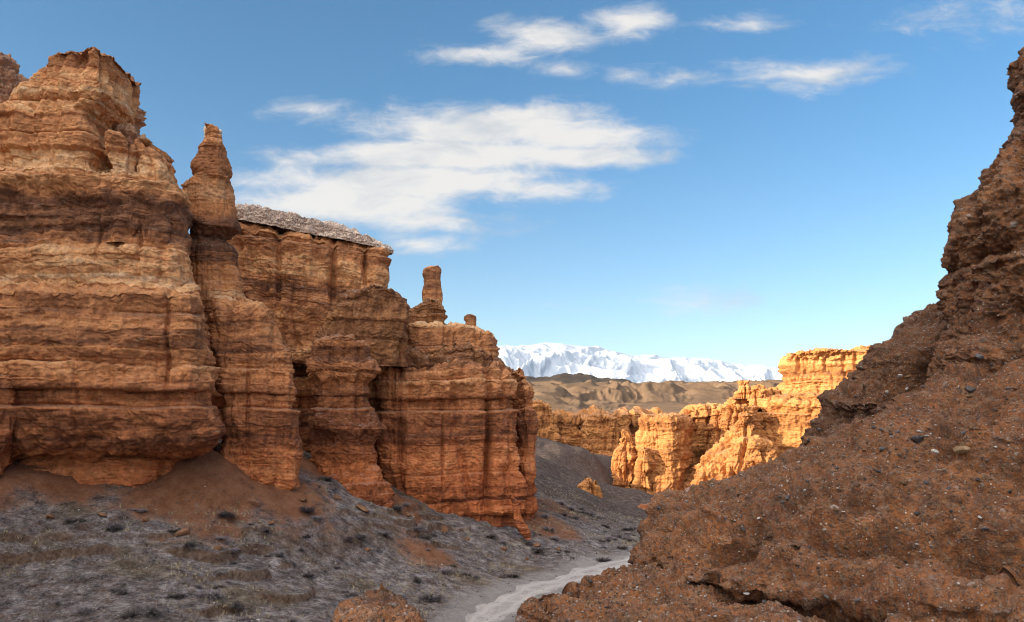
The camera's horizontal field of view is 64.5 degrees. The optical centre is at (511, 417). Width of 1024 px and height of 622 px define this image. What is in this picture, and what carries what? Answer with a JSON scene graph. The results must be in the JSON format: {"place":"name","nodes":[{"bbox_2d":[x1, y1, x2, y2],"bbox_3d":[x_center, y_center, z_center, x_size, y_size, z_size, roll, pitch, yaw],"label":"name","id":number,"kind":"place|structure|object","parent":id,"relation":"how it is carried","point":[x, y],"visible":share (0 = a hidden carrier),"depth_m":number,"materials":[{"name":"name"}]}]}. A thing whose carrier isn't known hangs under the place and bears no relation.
{"place":"outdoors","nodes":[
{"label":"outdoors","id":0,"kind":"place"},
{"bbox_2d":[0,436,729,621],"bbox_3d":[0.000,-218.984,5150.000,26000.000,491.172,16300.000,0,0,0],"label":"ground","id":1,"kind":"structure","parent":0,"point":[214,469],"depth_m":57.08,"materials":[{"name":"grey gravel"}]},
{"bbox_2d":[46,514,54,518],"bbox_3d":[-29.896,6.405,52.516,0.486,0.434,0.714,0,0,-16],"label":"fallen rock","id":2,"kind":"object","parent":1,"relation":"on","point":[50,516],"visible":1,"depth_m":52.30,"materials":[{"name":"stone"}]},
{"bbox_2d":[62,517,88,522],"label":"sagebrush","id":3,"kind":"object","parent":1,"relation":"on","point":[69,520],"visible":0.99,"depth_m":52.48,"materials":[{"name":"grey plant"}]},
{"bbox_2d":[71,602,109,614],"bbox_3d":[-23.048,10.403,44.496,2.067,0.678,2.328,0,0,41],"label":"sagebrush","id":4,"kind":"object","parent":1,"relation":"on","point":[85,610],"visible":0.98,"depth_m":44.07,"materials":[{"name":"grey plant"}]},
{"bbox_2d":[89,521,127,530],"bbox_3d":[-26.804,7.015,52.712,3.624,0.682,1.911,0,0,2],"label":"sagebrush","id":5,"kind":"object","parent":1,"relation":"on","point":[113,526],"visible":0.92,"depth_m":52.52,"materials":[{"name":"grey plant"}]},
{"bbox_2d":[0,47,225,487],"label":"layered butte","id":6,"kind":"object","parent":1,"relation":"on","point":[109,372],"visible":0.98,"depth_m":56.19,"materials":[{"name":"stone"}]},
{"bbox_2d":[106,587,119,590],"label":"sagebrush","id":7,"kind":"object","parent":1,"relation":"on","point":[111,589],"visible":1,"depth_m":46.27,"materials":[{"name":"grey plant"}]},
{"bbox_2d":[121,609,146,617],"bbox_3d":[-20.003,10.412,43.279,1.921,0.454,1.238,0,0,-23],"label":"sagebrush","id":8,"kind":"object","parent":1,"relation":"on","point":[131,613],"visible":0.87,"depth_m":43.20,"materials":[{"name":"plant"}]},
{"bbox_2d":[134,508,147,512],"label":"sagebrush","id":9,"kind":"object","parent":1,"relation":"on","point":[144,509],"visible":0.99,"depth_m":55.29,"materials":[{"name":"grey plant"}]},
{"bbox_2d":[141,517,149,522],"bbox_3d":[-24.685,6.927,54.538,0.558,0.436,0.566,-17,6,15],"label":"fallen rock","id":10,"kind":"object","parent":1,"relation":"on","point":[145,519],"visible":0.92,"depth_m":54.35,"materials":[{"name":"stone"}]},
{"bbox_2d":[128,602,163,616],"bbox_3d":[-19.457,10.235,43.645,2.183,0.591,3.052,0,0,-44],"label":"sagebrush","id":11,"kind":"object","parent":1,"relation":"on","point":[150,609],"visible":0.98,"depth_m":43.32,"materials":[{"name":"grey plant"}]},
{"bbox_2d":[163,591,187,598],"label":"sagebrush","id":12,"kind":"object","parent":1,"relation":"on","point":[178,595],"visible":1,"depth_m":45.88,"materials":[{"name":"grey plant"}]},
{"bbox_2d":[174,527,189,536],"bbox_3d":[-21.993,7.710,53.917,1.073,0.584,0.708,-23,-5,-26],"label":"fallen rock","id":13,"kind":"object","parent":1,"relation":"on","point":[183,531],"visible":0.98,"depth_m":53.70,"materials":[{"name":"stone"}]},
{"bbox_2d":[181,540,196,547],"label":"sagebrush","id":14,"kind":"object","parent":1,"relation":"on","point":[189,543],"visible":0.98,"depth_m":52.10,"materials":[{"name":"grey plant"}]},
{"bbox_2d":[192,588,224,599],"bbox_3d":[-17.499,10.165,46.610,1.885,0.653,2.381,0,0,34],"label":"sagebrush","id":15,"kind":"object","parent":1,"relation":"on","point":[211,594],"visible":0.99,"depth_m":46.76,"materials":[{"name":"grey plant"}]},
{"bbox_2d":[213,546,221,550],"bbox_3d":[-19.224,8.543,53.028,0.549,0.394,0.478,-16,10,-14],"label":"fallen rock","id":16,"kind":"object","parent":1,"relation":"on","point":[218,548],"visible":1,"depth_m":52.84,"materials":[{"name":"stone"}]},
{"bbox_2d":[214,535,231,539],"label":"sagebrush","id":17,"kind":"object","parent":1,"relation":"on","point":[220,538],"visible":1,"depth_m":54.47,"materials":[{"name":"grey plant"}]},
{"bbox_2d":[214,509,235,516],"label":"sagebrush","id":18,"kind":"object","parent":1,"relation":"on","point":[224,513],"visible":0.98,"depth_m":56.61,"materials":[{"name":"grey plant"}]},
{"bbox_2d":[223,511,236,518],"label":"sagebrush","id":19,"kind":"object","parent":1,"relation":"on","point":[229,515],"visible":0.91,"depth_m":56.74,"materials":[{"name":"grey plant"}]},
{"bbox_2d":[230,600,243,608],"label":"sagebrush","id":20,"kind":"object","parent":1,"relation":"on","point":[237,604],"visible":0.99,"depth_m":46.03,"materials":[{"name":"grey plant"}]},
{"bbox_2d":[181,123,303,490],"bbox_3d":[-21.407,-7.655,65.606,9.957,31.383,8.983,0,0,0],"label":"rock spire","id":21,"kind":"object","parent":1,"relation":"on","point":[261,442],"visible":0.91,"depth_m":62.64,"materials":[{"name":"brown stone"}]},
{"bbox_2d":[250,499,260,506],"bbox_3d":[-18.833,6.325,59.475,0.735,0.638,0.570,0,0,0],"label":"fallen rock","id":22,"kind":"object","parent":1,"relation":"on","point":[255,503],"visible":1,"depth_m":59.33,"materials":[{"name":"stone"}]},
{"bbox_2d":[269,549,286,556],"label":"sagebrush","id":23,"kind":"object","parent":1,"relation":"on","point":[280,552],"visible":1,"depth_m":56.16,"materials":[{"name":"grey plant"}]},
{"bbox_2d":[286,616,298,621],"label":"sagebrush","id":24,"kind":"object","parent":1,"relation":"on","point":[292,619],"visible":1,"depth_m":46.28,"materials":[{"name":"grey plant"}]},
{"bbox_2d":[297,505,314,512],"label":"sagebrush","id":25,"kind":"object","parent":1,"relation":"on","point":[307,510],"visible":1,"depth_m":61.62,"materials":[{"name":"grey plant"}]},
{"bbox_2d":[209,203,409,474],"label":"capped mesa","id":26,"kind":"structure","parent":1,"relation":"on","point":[308,281],"depth_m":76.00,"materials":[{"name":"stone"}]},
{"bbox_2d":[303,571,315,576],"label":"sagebrush","id":27,"kind":"object","parent":1,"relation":"on","point":[308,574],"visible":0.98,"depth_m":55.54,"materials":[{"name":"grey plant"}]},
{"bbox_2d":[310,515,323,519],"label":"sagebrush","id":28,"kind":"object","parent":1,"relation":"on","point":[316,518],"visible":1,"depth_m":61.38,"materials":[{"name":"grey plant"}]},
{"bbox_2d":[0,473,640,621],"bbox_3d":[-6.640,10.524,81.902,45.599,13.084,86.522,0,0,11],"label":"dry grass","id":29,"kind":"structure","parent":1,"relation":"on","point":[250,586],"depth_m":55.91,"materials":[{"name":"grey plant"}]},
{"bbox_2d":[1,477,641,621],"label":"shrubs","id":30,"kind":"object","parent":1,"relation":"on","point":[332,559],"depth_m":57.18,"materials":[{"name":"grey plant"}]},
{"bbox_2d":[317,476,337,480],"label":"sagebrush","id":31,"kind":"object","parent":1,"relation":"on","point":[326,478],"visible":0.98,"depth_m":68.31,"materials":[{"name":"grey plant"}]},
{"bbox_2d":[333,494,341,499],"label":"fallen rock","id":32,"kind":"object","parent":1,"relation":"on","point":[336,497],"visible":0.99,"depth_m":65.87,"materials":[{"name":"stone"}]},
{"bbox_2d":[306,333,394,507],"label":"stepped column","id":33,"kind":"structure","parent":1,"relation":"on","point":[347,428],"depth_m":70.20,"materials":[{"name":"brown stone"}]},
{"bbox_2d":[345,592,358,597],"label":"sagebrush","id":34,"kind":"object","parent":1,"relation":"on","point":[352,594],"visible":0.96,"depth_m":54.10,"materials":[{"name":"grey plant"}]},
{"bbox_2d":[338,533,371,540],"bbox_3d":[-12.049,9.093,62.049,1.750,0.549,3.094,0,0,44],"label":"sagebrush","id":35,"kind":"object","parent":1,"relation":"on","point":[362,536],"visible":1,"depth_m":62.33,"materials":[{"name":"grey plant"}]},
{"bbox_2d":[355,505,368,511],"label":"fallen rock","id":36,"kind":"object","parent":1,"relation":"on","point":[363,508],"visible":1,"depth_m":66.26,"materials":[{"name":"stone"}]},
{"bbox_2d":[331,583,426,621],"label":"conglomerate boulder","id":37,"kind":"object","parent":1,"relation":"on","point":[382,604],"visible":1,"depth_m":6.63,"materials":[{"name":"brown stone"}]},
{"bbox_2d":[378,531,391,536],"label":"sagebrush","id":38,"kind":"object","parent":1,"relation":"on","point":[386,533],"visible":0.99,"depth_m":64.91,"materials":[{"name":"grey plant"}]},
{"bbox_2d":[392,505,404,510],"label":"sagebrush","id":39,"kind":"object","parent":1,"relation":"on","point":[397,507],"visible":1,"depth_m":70.18,"materials":[{"name":"grey plant"}]},
{"bbox_2d":[412,576,424,581],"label":"sagebrush","id":40,"kind":"object","parent":1,"relation":"on","point":[416,578],"visible":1,"depth_m":59.99,"materials":[{"name":"grey plant"}]},
{"bbox_2d":[410,524,426,530],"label":"sagebrush","id":41,"kind":"object","parent":1,"relation":"on","point":[421,527],"visible":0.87,"depth_m":69.82,"materials":[{"name":"grey plant"}]},
{"bbox_2d":[418,533,434,540],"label":"sagebrush","id":42,"kind":"object","parent":1,"relation":"on","point":[426,536],"visible":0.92,"depth_m":68.99,"materials":[{"name":"grey plant"}]},
{"bbox_2d":[411,592,453,602],"bbox_3d":[-5.513,12.588,56.926,3.270,0.685,1.864,0,0,-13],"label":"sagebrush","id":43,"kind":"object","parent":1,"relation":"on","point":[429,597],"visible":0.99,"depth_m":56.91,"materials":[{"name":"grey plant"}]},
{"bbox_2d":[430,565,456,573],"bbox_3d":[-5.507,12.007,63.937,2.591,0.471,2.688,0,0,28],"label":"sagebrush","id":44,"kind":"object","parent":1,"relation":"on","point":[448,570],"visible":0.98,"depth_m":63.97,"materials":[{"name":"grey plant"}]},
{"bbox_2d":[441,526,447,532],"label":"fallen rock","id":45,"kind":"object","parent":1,"relation":"on","point":[444,529],"visible":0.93,"depth_m":73.75,"materials":[{"name":"stone"}]},
{"bbox_2d":[375,298,538,527],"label":"end cliff","id":46,"kind":"structure","parent":1,"relation":"on","point":[457,415],"depth_m":79.67,"materials":[{"name":"stone"}]},
{"bbox_2d":[422,265,442,304],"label":"rock hoodoo","id":47,"kind":"object","parent":46,"relation":"on","point":[431,289],"visible":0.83,"depth_m":82.86,"materials":[{"name":"stone"}]},
{"bbox_2d":[464,314,475,325],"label":"balanced rock","id":48,"kind":"object","parent":46,"relation":"on","point":[469,319],"visible":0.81,"depth_m":83.03,"materials":[{"name":"stone"}]},
{"bbox_2d":[454,570,474,575],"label":"sagebrush","id":49,"kind":"object","parent":1,"relation":"on","point":[465,572],"visible":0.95,"depth_m":64.69,"materials":[{"name":"grey plant"}]},
{"bbox_2d":[486,534,496,537],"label":"sagebrush","id":50,"kind":"object","parent":1,"relation":"on","point":[492,536],"visible":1,"depth_m":76.40,"materials":[{"name":"grey plant"}]},
{"bbox_2d":[496,572,522,577],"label":"sagebrush","id":51,"kind":"object","parent":1,"relation":"on","point":[512,575],"visible":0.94,"depth_m":67.23,"materials":[{"name":"grey plant"}]},
{"bbox_2d":[510,494,530,539],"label":"leaning slab","id":52,"kind":"structure","parent":1,"relation":"on","point":[521,526],"depth_m":78.11,"materials":[{"name":"stone"}]},
{"bbox_2d":[518,539,535,543],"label":"sagebrush","id":53,"kind":"object","parent":1,"relation":"on","point":[528,542],"visible":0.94,"depth_m":77.80,"materials":[{"name":"grey plant"}]},
{"bbox_2d":[530,546,549,552],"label":"sagebrush","id":54,"kind":"object","parent":1,"relation":"on","point":[537,550],"visible":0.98,"depth_m":76.43,"materials":[{"name":"grey plant"}]},
{"bbox_2d":[532,399,560,441],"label":"rim buttress","id":55,"kind":"structure","parent":1,"relation":"on","point":[547,423],"depth_m":300.11,"materials":[{"name":"brown stone"}]},
{"bbox_2d":[542,526,554,530],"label":"sagebrush","id":56,"kind":"object","parent":1,"relation":"on","point":[546,528],"visible":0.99,"depth_m":83.12,"materials":[{"name":"grey plant"}]},
{"bbox_2d":[548,535,559,539],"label":"sagebrush","id":57,"kind":"object","parent":1,"relation":"on","point":[552,537],"visible":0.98,"depth_m":81.18,"materials":[{"name":"grey plant"}]},
{"bbox_2d":[577,477,602,497],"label":"sandstone block","id":58,"kind":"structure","parent":1,"relation":"on","point":[589,485],"depth_m":168.63,"materials":[{"name":"orange stone"}]},
{"bbox_2d":[595,557,612,561],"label":"sagebrush","id":59,"kind":"object","parent":1,"relation":"on","point":[602,559],"visible":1,"depth_m":76.02,"materials":[{"name":"grey plant"}]},
{"bbox_2d":[604,535,618,539],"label":"sagebrush","id":60,"kind":"object","parent":1,"relation":"on","point":[611,537],"visible":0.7,"depth_m":87.75,"materials":[{"name":"grey plant"}]},
{"bbox_2d":[552,405,674,446],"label":"rim cliff","id":61,"kind":"structure","parent":1,"relation":"on","point":[570,425],"depth_m":317.50,"materials":[{"name":"orange stone"}]},
{"bbox_2d":[580,413,620,455],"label":"rim buttress","id":62,"kind":"structure","parent":61,"relation":"attached to","point":[600,434],"depth_m":306.39,"materials":[{"name":"brown stone"}]},
{"bbox_2d":[617,545,630,548],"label":"sagebrush","id":63,"kind":"object","parent":1,"relation":"on","point":[622,547],"visible":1,"depth_m":82.92,"materials":[{"name":"grey plant"}]},
{"bbox_2d":[621,537,636,540],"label":"sagebrush","id":64,"kind":"object","parent":1,"relation":"on","point":[628,539],"visible":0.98,"depth_m":88.75,"materials":[{"name":"grey plant"}]},
{"bbox_2d":[611,412,694,494],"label":"sunlit cliff","id":65,"kind":"structure","parent":1,"relation":"on","point":[654,455],"depth_m":232.38,"materials":[{"name":"orange stone"}]},
{"bbox_2d":[679,402,721,473],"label":"recessed cliff","id":66,"kind":"structure","parent":1,"relation":"on","point":[699,413],"depth_m":257.62,"materials":[{"name":"orange stone"}]},
{"bbox_2d":[682,380,779,488],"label":"jagged ridge","id":67,"kind":"structure","parent":1,"relation":"on","point":[740,440],"depth_m":226.59,"materials":[{"name":"orange stone"}]},
{"bbox_2d":[515,47,1023,621],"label":"conglomerate slope","id":68,"kind":"structure","parent":1,"relation":"on","point":[913,595],"depth_m":13.30,"materials":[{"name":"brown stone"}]},
{"bbox_2d":[911,435,924,442],"bbox_3d":[7.131,0.377,14.213,0.263,0.140,0.159,0,0,-14],"label":"loose stone","id":69,"kind":"object","parent":68,"relation":"on","point":[917,438],"visible":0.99,"depth_m":14.16,"materials":[{"name":"grey stone"}]},
{"bbox_2d":[953,446,969,453],"bbox_3d":[7.566,0.542,13.650,0.151,0.147,0.330,0,-4,-11],"label":"stone block","id":70,"kind":"object","parent":68,"relation":"on","point":[960,449],"depth_m":13.58,"materials":[{"name":"beige stone"}]},
{"bbox_2d":[965,386,975,391],"bbox_3d":[9.042,-0.561,15.983,0.174,0.127,0.220,0,0,15],"label":"loose stone","id":71,"kind":"object","parent":68,"relation":"on","point":[969,389],"visible":1,"depth_m":15.92,"materials":[{"name":"grey stone"}]},
{"bbox_2d":[974,353,983,359],"bbox_3d":[9.831,-1.279,17.046,0.213,0.124,0.143,12,-4,-16],"label":"loose stone","id":72,"kind":"object","parent":68,"relation":"attached to","point":[978,356],"visible":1,"depth_m":17.00,"materials":[{"name":"grey stone"}]},
{"bbox_2d":[757,345,869,453],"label":"sunlit butte","id":73,"kind":"object","parent":1,"relation":"on","point":[791,407],"visible":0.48,"depth_m":231.75,"materials":[{"name":"orange stone"}]},
{"bbox_2d":[0,0,1023,367],"label":"sky","id":74,"kind":"structure","parent":0,"point":[746,182],"materials":[{"name":"blue"}]},
{"bbox_2d":[465,555,629,621],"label":"road","id":75,"kind":"structure","parent":0,"point":[502,608],"depth_m":62.00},
{"bbox_2d":[526,373,631,383],"bbox_3d":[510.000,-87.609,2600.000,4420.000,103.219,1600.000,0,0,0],"label":"hills","id":76,"kind":"structure","parent":0,"point":[571,378],"depth_m":2150.57,"materials":[{"name":"brown stone"}]},
{"bbox_2d":[498,342,782,382],"bbox_3d":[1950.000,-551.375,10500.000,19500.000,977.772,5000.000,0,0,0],"label":"mountains","id":77,"kind":"structure","parent":0,"point":[547,359],"depth_m":9854.90,"materials":[{"name":"white snow"}]},
{"bbox_2d":[528,379,783,412],"bbox_3d":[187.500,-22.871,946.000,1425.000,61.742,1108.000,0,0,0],"label":"badlands","id":78,"kind":"structure","parent":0,"point":[611,396],"depth_m":581.51,"materials":[{"name":"stone"}]},
{"bbox_2d":[638,485,697,509],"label":"shaded bank","id":79,"kind":"structure","parent":0,"point":[643,506],"depth_m":160.54,"materials":[{"name":"stone"}]}
]}

